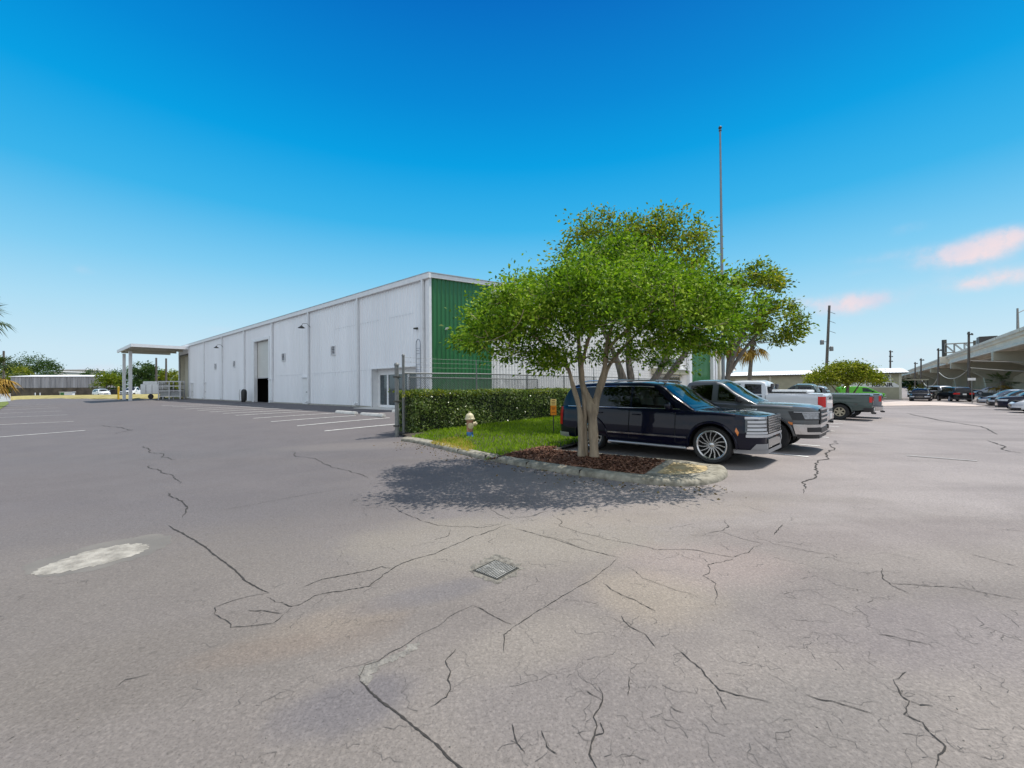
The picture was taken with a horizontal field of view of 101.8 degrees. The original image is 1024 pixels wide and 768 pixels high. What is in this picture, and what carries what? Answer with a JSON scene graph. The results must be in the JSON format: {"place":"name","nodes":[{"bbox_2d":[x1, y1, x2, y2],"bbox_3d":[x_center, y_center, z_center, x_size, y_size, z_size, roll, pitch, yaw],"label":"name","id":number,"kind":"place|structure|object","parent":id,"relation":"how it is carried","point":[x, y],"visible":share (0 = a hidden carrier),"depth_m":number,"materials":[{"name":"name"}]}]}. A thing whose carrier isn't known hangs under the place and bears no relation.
{"place":"outdoors","nodes":[
{"label":"outdoors","id":0,"kind":"place"},
{"bbox_2d":[0,401,8,408],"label":"grass verge","id":1,"kind":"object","parent":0,"point":[3,404],"depth_m":52.00,"materials":[{"name":"green plant"}]},
{"bbox_2d":[0,394,10,401],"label":"white fence","id":2,"kind":"object","parent":1,"relation":"on","point":[3,399],"visible":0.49,"depth_m":66.88,"materials":[{"name":"white"}]},
{"bbox_2d":[0,355,28,399],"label":"fan palm","id":3,"kind":"object","parent":1,"relation":"on","point":[7,384],"visible":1,"depth_m":44.59,"materials":[{"name":"green plant"}]},
{"bbox_2d":[11,394,183,399],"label":"dry grass verge","id":4,"kind":"structure","parent":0,"point":[139,396],"depth_m":79.57,"materials":[{"name":"yellow plant"}]},
{"bbox_2d":[0,387,1023,767],"bbox_3d":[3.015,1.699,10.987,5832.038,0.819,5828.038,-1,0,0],"label":"parking lot","id":5,"kind":"structure","parent":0,"point":[176,547],"depth_m":3.25,"materials":[{"name":"grey asphalt"}]},
{"bbox_2d":[2,351,4,385],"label":"utility pole","id":6,"kind":"object","parent":5,"relation":"on","point":[3,371],"visible":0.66,"depth_m":85.92,"materials":[{"name":"brown wood"}]},
{"bbox_2d":[0,303,14,340],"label":"fan palm","id":7,"kind":"object","parent":5,"relation":"on","point":[3,324],"visible":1,"depth_m":26.04,"materials":[{"name":"green plant"}]},
{"bbox_2d":[0,355,18,391],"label":"tree","id":8,"kind":"object","parent":5,"relation":"on","point":[7,371],"visible":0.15,"depth_m":160.07,"materials":[{"name":"green plant"}]},
{"bbox_2d":[0,363,36,390],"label":"tree","id":9,"kind":"object","parent":5,"relation":"on","point":[23,371],"visible":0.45,"depth_m":150.29,"materials":[{"name":"green plant"}]},
{"bbox_2d":[0,351,66,375],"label":"tree","id":10,"kind":"object","parent":5,"relation":"on","point":[40,365],"visible":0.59,"depth_m":164.63,"materials":[{"name":"green plant"}]},
{"bbox_2d":[36,367,56,374],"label":"tree","id":11,"kind":"object","parent":5,"relation":"on","point":[49,372],"visible":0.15,"depth_m":149.81,"materials":[{"name":"green plant"}]},
{"bbox_2d":[8,375,114,395],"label":"storage shed","id":12,"kind":"structure","parent":5,"relation":"on","point":[50,384],"depth_m":123.39,"materials":[{"name":"grey metal"}]},
{"bbox_2d":[48,371,84,374],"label":"distant building","id":13,"kind":"structure","parent":5,"relation":"on","point":[71,373],"depth_m":192.92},
{"bbox_2d":[60,392,74,394],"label":"utility cabinet","id":14,"kind":"object","parent":5,"relation":"on","point":[67,393],"visible":0.62,"depth_m":100.64,"materials":[{"name":"green paint"}]},
{"bbox_2d":[60,369,104,374],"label":"distant building","id":15,"kind":"structure","parent":5,"relation":"on","point":[80,370],"depth_m":230.08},
{"bbox_2d":[79,367,104,374],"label":"tree","id":16,"kind":"object","parent":5,"relation":"on","point":[88,372],"visible":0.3,"depth_m":148.97,"materials":[{"name":"green plant"}]},
{"bbox_2d":[8,378,178,393],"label":"treeline","id":17,"kind":"object","parent":5,"relation":"on","point":[115,387],"visible":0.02,"depth_m":172.49,"materials":[{"name":"green plant"}]},
{"bbox_2d":[92,389,110,394],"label":"parked car","id":18,"kind":"object","parent":5,"relation":"on","point":[100,392],"visible":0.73,"depth_m":85.72,"materials":[{"name":"white paint"}]},
{"bbox_2d":[89,369,121,391],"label":"tree","id":19,"kind":"object","parent":5,"relation":"on","point":[108,379],"visible":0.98,"depth_m":111.24,"materials":[{"name":"green plant"}]},
{"bbox_2d":[102,368,128,394],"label":"tree","id":20,"kind":"object","parent":5,"relation":"on","point":[115,370],"visible":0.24,"depth_m":117.49,"materials":[{"name":"green plant"}]},
{"bbox_2d":[119,387,140,394],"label":"pickup truck","id":21,"kind":"object","parent":5,"relation":"on","point":[135,390],"visible":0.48,"depth_m":75.17,"materials":[{"name":"white paint"}]},
{"bbox_2d":[120,360,160,388],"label":"tree","id":22,"kind":"object","parent":5,"relation":"on","point":[140,375],"visible":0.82,"depth_m":107.00,"materials":[{"name":"green plant"}]},
{"bbox_2d":[107,389,178,394],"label":"screened fence","id":23,"kind":"object","parent":5,"relation":"on","point":[112,391],"visible":0.03,"depth_m":120.41,"materials":[{"name":"metal"}]},
{"bbox_2d":[117,343,187,400],"bbox_3d":[-52.084,-1.284,60.070,13.420,7.700,5.920,-1,-1,41],"label":"canopy","id":24,"kind":"object","parent":5,"relation":"on","point":[130,349],"visible":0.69,"depth_m":58.08,"materials":[{"name":"white metal"}]},
{"bbox_2d":[155,358,156,380],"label":"utility pole","id":25,"kind":"object","parent":5,"relation":"on","point":[155,369],"visible":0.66,"depth_m":85.90,"materials":[{"name":"brown wood"}]},
{"bbox_2d":[140,381,172,398],"bbox_3d":[-50.805,0.886,59.938,4.002,2.550,2.100,-1,0,2],"label":"box trailer","id":26,"kind":"object","parent":5,"relation":"on","point":[150,388],"visible":0.63,"depth_m":59.08,"materials":[{"name":"metal"}]},
{"bbox_2d":[165,358,166,383],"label":"utility pole","id":27,"kind":"object","parent":5,"relation":"on","point":[165,370],"visible":0.66,"depth_m":85.90,"materials":[{"name":"brown wood"}]},
{"bbox_2d":[157,368,178,391],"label":"tree","id":28,"kind":"object","parent":5,"relation":"on","point":[172,376],"visible":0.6,"depth_m":99.40,"materials":[{"name":"green plant"}]},
{"bbox_2d":[158,381,184,399],"bbox_3d":[-46.771,0.847,57.183,2.720,2.500,1.120,0,0,-13],"label":"pipe rack","id":29,"kind":"object","parent":5,"relation":"on","point":[169,394],"visible":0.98,"depth_m":56.81,"materials":[{"name":"silver metal"}]},
{"bbox_2d":[239,389,246,401],"bbox_3d":[-26.732,1.149,41.352,0.580,1.297,0.678,-1,-1,41],"label":"trash barrel","id":30,"kind":"object","parent":5,"relation":"on","point":[243,395],"visible":0.97,"depth_m":41.23,"materials":[{"name":"black plastic"}]},
{"bbox_2d":[335,410,357,414],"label":"parking block","id":31,"kind":"structure","parent":5,"relation":"on","point":[346,412],"depth_m":21.16,"materials":[{"name":"concrete"}]},
{"bbox_2d":[360,412,385,416],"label":"parking block","id":32,"kind":"structure","parent":5,"relation":"on","point":[373,414],"depth_m":19.69,"materials":[{"name":"concrete"}]},
{"bbox_2d":[393,362,401,436],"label":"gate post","id":33,"kind":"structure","parent":5,"relation":"on","point":[397,400],"depth_m":13.54,"materials":[{"name":"metal"}]},
{"bbox_2d":[178,272,720,409],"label":"warehouse","id":34,"kind":"structure","parent":5,"relation":"on","point":[349,350],"depth_m":30.12,"materials":[{"name":"white paint"}]},
{"bbox_2d":[180,355,187,398],"bbox_3d":[-47.326,-0.992,60.538,5.100,6.240,0.550,-1,-1,41],"label":"bay door","id":35,"kind":"structure","parent":34,"relation":"in","point":[184,359],"depth_m":61.99,"materials":[{"name":"beige metal"}]},
{"bbox_2d":[190,383,192,398],"bbox_3d":[-44.070,0.944,57.238,1.160,2.160,0.126,-1,-1,41],"label":"door","id":36,"kind":"structure","parent":34,"relation":"in","point":[190,383],"depth_m":57.44,"materials":[{"name":"metal"}]},
{"bbox_2d":[258,340,267,378],"bbox_3d":[-23.994,-2.370,40.413,3.850,3.620,0.110,-1,-1,41],"label":"roll up door","id":37,"kind":"structure","parent":34,"relation":"in","point":[262,346],"depth_m":40.62,"materials":[{"name":"silver metal"}]},
{"bbox_2d":[268,379,273,401],"bbox_3d":[-22.242,0.609,38.376,1.160,2.160,0.126,-1,-1,41],"label":"door","id":38,"kind":"structure","parent":34,"relation":"in","point":[268,379],"depth_m":38.48,"materials":[{"name":"metal"}]},
{"bbox_2d":[301,377,307,403],"bbox_3d":[-16.757,0.525,33.635,1.160,2.160,0.126,-1,-1,41],"label":"door","id":39,"kind":"structure","parent":34,"relation":"in","point":[304,379],"depth_m":33.75,"materials":[{"name":"metal"}]},
{"bbox_2d":[379,374,387,406],"bbox_3d":[-8.320,0.420,27.018,0.976,2.180,0.085,-1,-1,41],"label":"window frame","id":40,"kind":"structure","parent":34,"relation":"in","point":[383,381],"depth_m":27.05,"materials":[{"name":"white metal"}]},
{"bbox_2d":[387,373,394,407],"bbox_3d":[-7.533,0.408,26.338,1.096,2.180,0.085,-1,-1,41],"label":"window frame","id":41,"kind":"structure","parent":34,"relation":"in","point":[391,381],"depth_m":26.45,"materials":[{"name":"white metal"}]},
{"bbox_2d":[399,372,407,389],"bbox_3d":[-6.682,0.395,25.603,1.146,2.180,0.085,-1,-1,41],"label":"window frame","id":42,"kind":"structure","parent":34,"relation":"in","point":[400,374],"depth_m":25.74,"materials":[{"name":"white metal"}]},
{"bbox_2d":[408,372,415,389],"bbox_3d":[-5.850,0.382,24.884,1.046,2.180,0.085,-1,-1,41],"label":"window frame","id":43,"kind":"structure","parent":34,"relation":"in","point":[413,375],"depth_m":25.00,"materials":[{"name":"metal"}]},
{"bbox_2d":[652,355,680,383],"bbox_3d":[18.691,-0.927,50.249,0.110,4.800,9.300,-1,-1,41],"label":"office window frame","id":44,"kind":"structure","parent":34,"relation":"in","point":[674,377],"depth_m":51.60,"materials":[{"name":"white metal"}]},
{"bbox_2d":[473,560,518,579],"bbox_3d":[-0.143,1.675,3.761,0.297,0.008,0.300,-1,-1,39],"label":"storm drain","id":45,"kind":"object","parent":5,"relation":"on","point":[496,569],"visible":1,"depth_m":3.75,"materials":[{"name":"metal"}]},
{"bbox_2d":[394,415,632,470],"bbox_3d":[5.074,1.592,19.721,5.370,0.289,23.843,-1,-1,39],"label":"lawn grass","id":46,"kind":"structure","parent":5,"relation":"on","point":[542,426],"depth_m":13.03,"materials":[{"name":"green plant"}]},
{"bbox_2d":[431,436,475,450],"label":"dry grass","id":47,"kind":"structure","parent":46,"relation":"on","point":[451,444],"depth_m":11.24,"materials":[{"name":"yellow plant"}]},
{"bbox_2d":[465,412,476,436],"bbox_3d":[-1.273,1.254,12.955,0.395,0.790,0.380,0,0,-15],"label":"fire hydrant","id":48,"kind":"object","parent":46,"relation":"on","point":[470,419],"visible":0.96,"depth_m":12.88,"materials":[{"name":"beige metal"}]},
{"bbox_2d":[408,377,537,393],"bbox_3d":[-1.222,0.677,17.756,0.066,1.867,7.630,-1,-1,41],"label":"rail gate leaf","id":49,"kind":"object","parent":46,"relation":"on","point":[471,382],"visible":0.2,"depth_m":17.26,"materials":[{"name":"metal"}]},
{"bbox_2d":[388,386,570,432],"bbox_3d":[3.949,0.932,22.636,1.294,1.658,23.822,-1,-1,41],"label":"hedge","id":50,"kind":"object","parent":46,"relation":"on","point":[431,409],"visible":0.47,"depth_m":15.88,"materials":[{"name":"green plant"}]},
{"bbox_2d":[402,354,668,434],"bbox_3d":[4.211,0.366,22.970,0.110,2.750,24.086,-1,-1,41],"label":"chain link fence","id":51,"kind":"object","parent":46,"relation":"on","point":[404,389],"visible":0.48,"depth_m":16.44,"materials":[{"name":"metal"}]},
{"bbox_2d":[550,399,555,431],"bbox_3d":[1.396,1.090,14.002,0.200,1.168,0.034,0,0,-3],"label":"yard sign","id":52,"kind":"object","parent":46,"relation":"on","point":[553,408],"visible":0.96,"depth_m":13.99,"materials":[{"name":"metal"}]},
{"bbox_2d":[488,445,664,473],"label":"bark mulch","id":53,"kind":"object","parent":46,"relation":"on","point":[612,462],"visible":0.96,"depth_m":8.68,"materials":[{"name":"brown wood"}]},
{"bbox_2d":[438,223,783,457],"bbox_3d":[1.792,-0.929,8.668,6.633,5.109,5.249,-1,0,0],"label":"crepe myrtle","id":54,"kind":"object","parent":53,"relation":"on","point":[624,294],"visible":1,"depth_m":7.67,"materials":[{"name":"green plant"}]},
{"bbox_2d":[538,198,757,381],"bbox_3d":[5.359,-2.863,16.956,8.916,9.226,6.422,-1,0,0],"label":"shade tree","id":55,"kind":"object","parent":46,"relation":"on","point":[692,235],"visible":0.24,"depth_m":16.28,"materials":[{"name":"green plant"}]},
{"bbox_2d":[373,441,746,499],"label":"leaf litter","id":56,"kind":"object","parent":5,"relation":"on","point":[562,473],"visible":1,"depth_m":7.63,"materials":[{"name":"brown plant"}]},
{"bbox_2d":[401,437,727,486],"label":"kerb","id":57,"kind":"structure","parent":5,"relation":"on","point":[672,472],"depth_m":7.66,"materials":[{"name":"concrete"}]},
{"bbox_2d":[560,379,781,463],"bbox_3d":[3.711,0.785,10.484,5.038,1.818,2.311,-1,-1,44],"label":"parked suv","id":58,"kind":"object","parent":5,"relation":"on","point":[659,413],"visible":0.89,"depth_m":9.46,"materials":[{"name":"blue paint"}]},
{"bbox_2d":[718,126,724,379],"bbox_3d":[10.619,-5.658,21.043,0.440,14.854,0.440,-1,0,0],"label":"flagpole","id":59,"kind":"object","parent":5,"relation":"on","point":[721,268],"visible":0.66,"depth_m":21.02,"materials":[{"name":"grey metal"}]},
{"bbox_2d":[711,337,755,374],"bbox_3d":[14.232,-1.010,26.898,2.970,5.689,2.522,0,-1,-37],"label":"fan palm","id":60,"kind":"object","parent":5,"relation":"on","point":[730,353],"visible":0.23,"depth_m":26.89,"materials":[{"name":"green plant"}]},
{"bbox_2d":[739,328,769,379],"bbox_3d":[16.843,-1.210,29.096,3.010,6.175,2.814,-1,-1,37],"label":"fan palm","id":61,"kind":"object","parent":5,"relation":"on","point":[751,352],"visible":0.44,"depth_m":28.86,"materials":[{"name":"green plant"}]},
{"bbox_2d":[687,379,828,450],"bbox_3d":[5.820,0.783,12.301,5.550,1.821,2.196,-1,-1,44],"label":"pickup truck","id":62,"kind":"object","parent":5,"relation":"on","point":[803,421],"visible":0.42,"depth_m":10.51,"materials":[{"name":"grey paint"}]},
{"bbox_2d":[711,255,820,379],"bbox_3d":[13.116,-2.505,22.377,6.060,8.563,4.646,-1,0,0],"label":"shade tree","id":63,"kind":"object","parent":5,"relation":"on","point":[771,280],"visible":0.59,"depth_m":22.09,"materials":[{"name":"green plant"}]},
{"bbox_2d":[732,380,833,422],"bbox_3d":[9.648,0.789,17.041,5.600,1.881,2.274,0,-1,44],"label":"pickup truck","id":64,"kind":"object","parent":5,"relation":"on","point":[768,391],"visible":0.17,"depth_m":15.45,"materials":[{"name":"white paint"}]},
{"bbox_2d":[725,368,908,398],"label":"repair shop","id":65,"kind":"structure","parent":5,"relation":"on","point":[784,380],"depth_m":61.02,"materials":[{"name":"metal"}]},
{"bbox_2d":[735,378,767,380],"bbox_3d":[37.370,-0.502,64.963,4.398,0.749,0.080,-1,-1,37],"label":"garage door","id":66,"kind":"structure","parent":65,"relation":"in","point":[766,379],"depth_m":64.58,"materials":[{"name":"metal"}]},
{"bbox_2d":[820,305,834,386],"bbox_3d":[44.242,-4.367,57.990,2.588,13.175,0.648,0,0,-6],"label":"utility pole","id":67,"kind":"object","parent":5,"relation":"on","point":[830,348],"visible":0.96,"depth_m":57.92,"materials":[{"name":"brown wood"}]},
{"bbox_2d":[786,384,875,419],"bbox_3d":[16.304,0.905,22.860,5.600,1.841,2.220,0,-1,44],"label":"pickup truck","id":68,"kind":"object","parent":5,"relation":"on","point":[846,406],"visible":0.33,"depth_m":21.04,"materials":[{"name":"grey paint"}]},
{"bbox_2d":[801,356,896,392],"bbox_3d":[34.621,-0.347,43.091,9.030,5.030,5.041,-1,0,0],"label":"ornamental tree","id":69,"kind":"object","parent":5,"relation":"on","point":[853,372],"visible":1,"depth_m":42.25,"materials":[{"name":"green plant"}]},
{"bbox_2d":[818,386,884,416],"bbox_3d":[18.369,0.983,24.828,5.800,1.762,2.233,0,-1,44],"label":"pickup truck","id":70,"kind":"object","parent":5,"relation":"on","point":[878,405],"visible":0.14,"depth_m":22.88,"materials":[{"name":"grey paint"}]},
{"bbox_2d":[835,386,886,397],"bbox_3d":[44.334,1.171,53.006,4.940,1.792,2.259,-1,0,21],"label":"parked car","id":71,"kind":"object","parent":5,"relation":"on","point":[861,389],"visible":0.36,"depth_m":52.41,"materials":[{"name":"green paint"}]},
{"bbox_2d":[889,350,892,367],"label":"utility pole","id":72,"kind":"object","parent":5,"relation":"on","point":[890,356],"visible":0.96,"depth_m":94.93,"materials":[{"name":"brown wood"}]},
{"bbox_2d":[902,378,917,387],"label":"treeline","id":73,"kind":"object","parent":5,"relation":"on","point":[904,383],"visible":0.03,"depth_m":227.66,"materials":[{"name":"green plant"}]},
{"bbox_2d":[904,382,924,393],"bbox_3d":[54.036,0.932,55.353,2.751,2.290,2.461,-1,0,0],"label":"shrub","id":74,"kind":"object","parent":5,"relation":"on","point":[909,388],"visible":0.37,"depth_m":55.16,"materials":[{"name":"green plant"}]},
{"bbox_2d":[902,379,928,388],"bbox_3d":[53.910,0.738,55.714,2.300,2.740,3.600,-1,-1,37],"label":"carport","id":75,"kind":"object","parent":5,"relation":"on","point":[917,379],"visible":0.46,"depth_m":54.38,"materials":[{"name":"metal"}]},
{"bbox_2d":[914,362,917,386],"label":"utility pole","id":76,"kind":"object","parent":5,"relation":"on","point":[915,363],"visible":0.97,"depth_m":94.92,"materials":[{"name":"brown wood"}]},
{"bbox_2d":[908,388,932,400],"bbox_3d":[48.898,1.261,49.746,4.649,1.482,2.162,0,-1,-42],"label":"parked car","id":77,"kind":"object","parent":5,"relation":"on","point":[921,393],"visible":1,"depth_m":48.66,"materials":[{"name":"black paint"}]},
{"bbox_2d":[920,358,923,386],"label":"utility pole","id":78,"kind":"object","parent":5,"relation":"on","point":[921,360],"visible":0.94,"depth_m":75.93,"materials":[{"name":"brown wood"}]},
{"bbox_2d":[926,386,950,398],"bbox_3d":[57.208,1.107,56.158,2.176,1.742,4.649,-1,0,15],"label":"parked car","id":79,"kind":"object","parent":5,"relation":"on","point":[934,388],"visible":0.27,"depth_m":54.98,"materials":[{"name":"silver metal"}]},
{"bbox_2d":[937,348,941,385],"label":"utility pole","id":80,"kind":"object","parent":5,"relation":"on","point":[938,350],"visible":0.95,"depth_m":65.96,"materials":[{"name":"brown wood"}]},
{"bbox_2d":[936,387,974,401],"bbox_3d":[50.870,1.139,47.869,2.173,1.662,4.649,-1,0,27],"label":"parked car","id":81,"kind":"object","parent":5,"relation":"on","point":[956,393],"visible":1,"depth_m":46.23,"materials":[{"name":"black paint"}]},
{"bbox_2d":[902,327,1023,389],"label":"highway bridge","id":82,"kind":"structure","parent":5,"relation":"on","point":[1009,346],"depth_m":86.90,"materials":[{"name":"concrete"}]},
{"bbox_2d":[939,340,975,363],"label":"sign gantry","id":83,"kind":"object","parent":82,"relation":"on","point":[943,359],"visible":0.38,"depth_m":95.77,"materials":[{"name":"metal"}]},
{"bbox_2d":[976,336,996,343],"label":"box truck","id":84,"kind":"object","parent":82,"relation":"on","point":[981,339],"visible":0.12,"depth_m":80.81,"materials":[{"name":"grey metal"}]},
{"bbox_2d":[1016,308,1023,328],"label":"bridge lamp","id":85,"kind":"object","parent":82,"relation":"on","point":[1017,318],"visible":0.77,"depth_m":50.73,"materials":[{"name":"metal"}]},
{"bbox_2d":[967,332,972,387],"bbox_3d":[57.114,-2.244,51.984,1.900,8.594,0.410,0,-1,-29],"label":"utility pole","id":86,"kind":"object","parent":5,"relation":"on","point":[968,359],"visible":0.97,"depth_m":51.96,"materials":[{"name":"brown wood"}]},
{"bbox_2d":[970,367,1023,371],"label":"utility cable","id":87,"kind":"object","parent":86,"relation":"attached to","point":[997,369],"visible":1,"depth_m":50.43,"materials":[{"name":"grey metal"}]},
{"bbox_2d":[970,360,1023,362],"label":"utility cable","id":88,"kind":"object","parent":86,"relation":"attached to","point":[993,361],"visible":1,"depth_m":50.56,"materials":[{"name":"grey metal"}]},
{"bbox_2d":[968,378,975,402],"bbox_3d":[46.450,0.676,42.013,0.100,2.582,0.550,0,-1,-42],"label":"notice board","id":89,"kind":"object","parent":5,"relation":"on","point":[970,379],"visible":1,"depth_m":42.03,"materials":[{"name":"metal"}]},
{"bbox_2d":[967,393,993,400],"bbox_3d":[53.558,1.476,47.968,1.880,0.950,3.602,-1,-1,29],"label":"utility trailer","id":90,"kind":"object","parent":5,"relation":"on","point":[986,394],"visible":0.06,"depth_m":47.20,"materials":[{"name":"metal"}]},
{"bbox_2d":[974,386,999,394],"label":"parked car","id":91,"kind":"object","parent":5,"relation":"on","point":[983,390],"visible":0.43,"depth_m":70.03,"materials":[{"name":"silver metal"}]},
{"bbox_2d":[977,389,1023,405],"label":"parked car","id":92,"kind":"object","parent":5,"relation":"on","point":[981,399],"visible":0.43,"depth_m":37.42,"materials":[{"name":"grey metal"}]},
{"bbox_2d":[984,371,1022,392],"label":"fan palm","id":93,"kind":"object","parent":5,"relation":"on","point":[1003,385],"visible":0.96,"depth_m":61.98,"materials":[{"name":"green plant"}]},
{"bbox_2d":[986,390,1023,404],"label":"parked car","id":94,"kind":"object","parent":5,"relation":"on","point":[990,400],"visible":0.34,"depth_m":35.10,"materials":[{"name":"grey paint"}]},
{"bbox_2d":[995,392,1023,410],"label":"parked car","id":95,"kind":"object","parent":5,"relation":"on","point":[1003,401],"visible":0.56,"depth_m":31.15,"materials":[{"name":"blue paint"}]},
{"bbox_2d":[1008,400,1023,410],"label":"parked car","id":96,"kind":"object","parent":5,"relation":"on","point":[1016,404],"visible":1,"depth_m":28.41,"materials":[{"name":"white paint"}]},
{"bbox_2d":[0,0,1023,385],"label":"sky","id":97,"kind":"structure","parent":0,"point":[173,172],"materials":[{"name":"blue"}]},
{"bbox_2d":[883,401,985,405],"bbox_3d":[41.466,1.977,41.611,14.968,0.001,8.162,0,-1,-37],"label":"concrete apron","id":98,"kind":"object","parent":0,"point":[901,403],"visible":0.78,"depth_m":41.58,"materials":[{"name":"beige concrete"}]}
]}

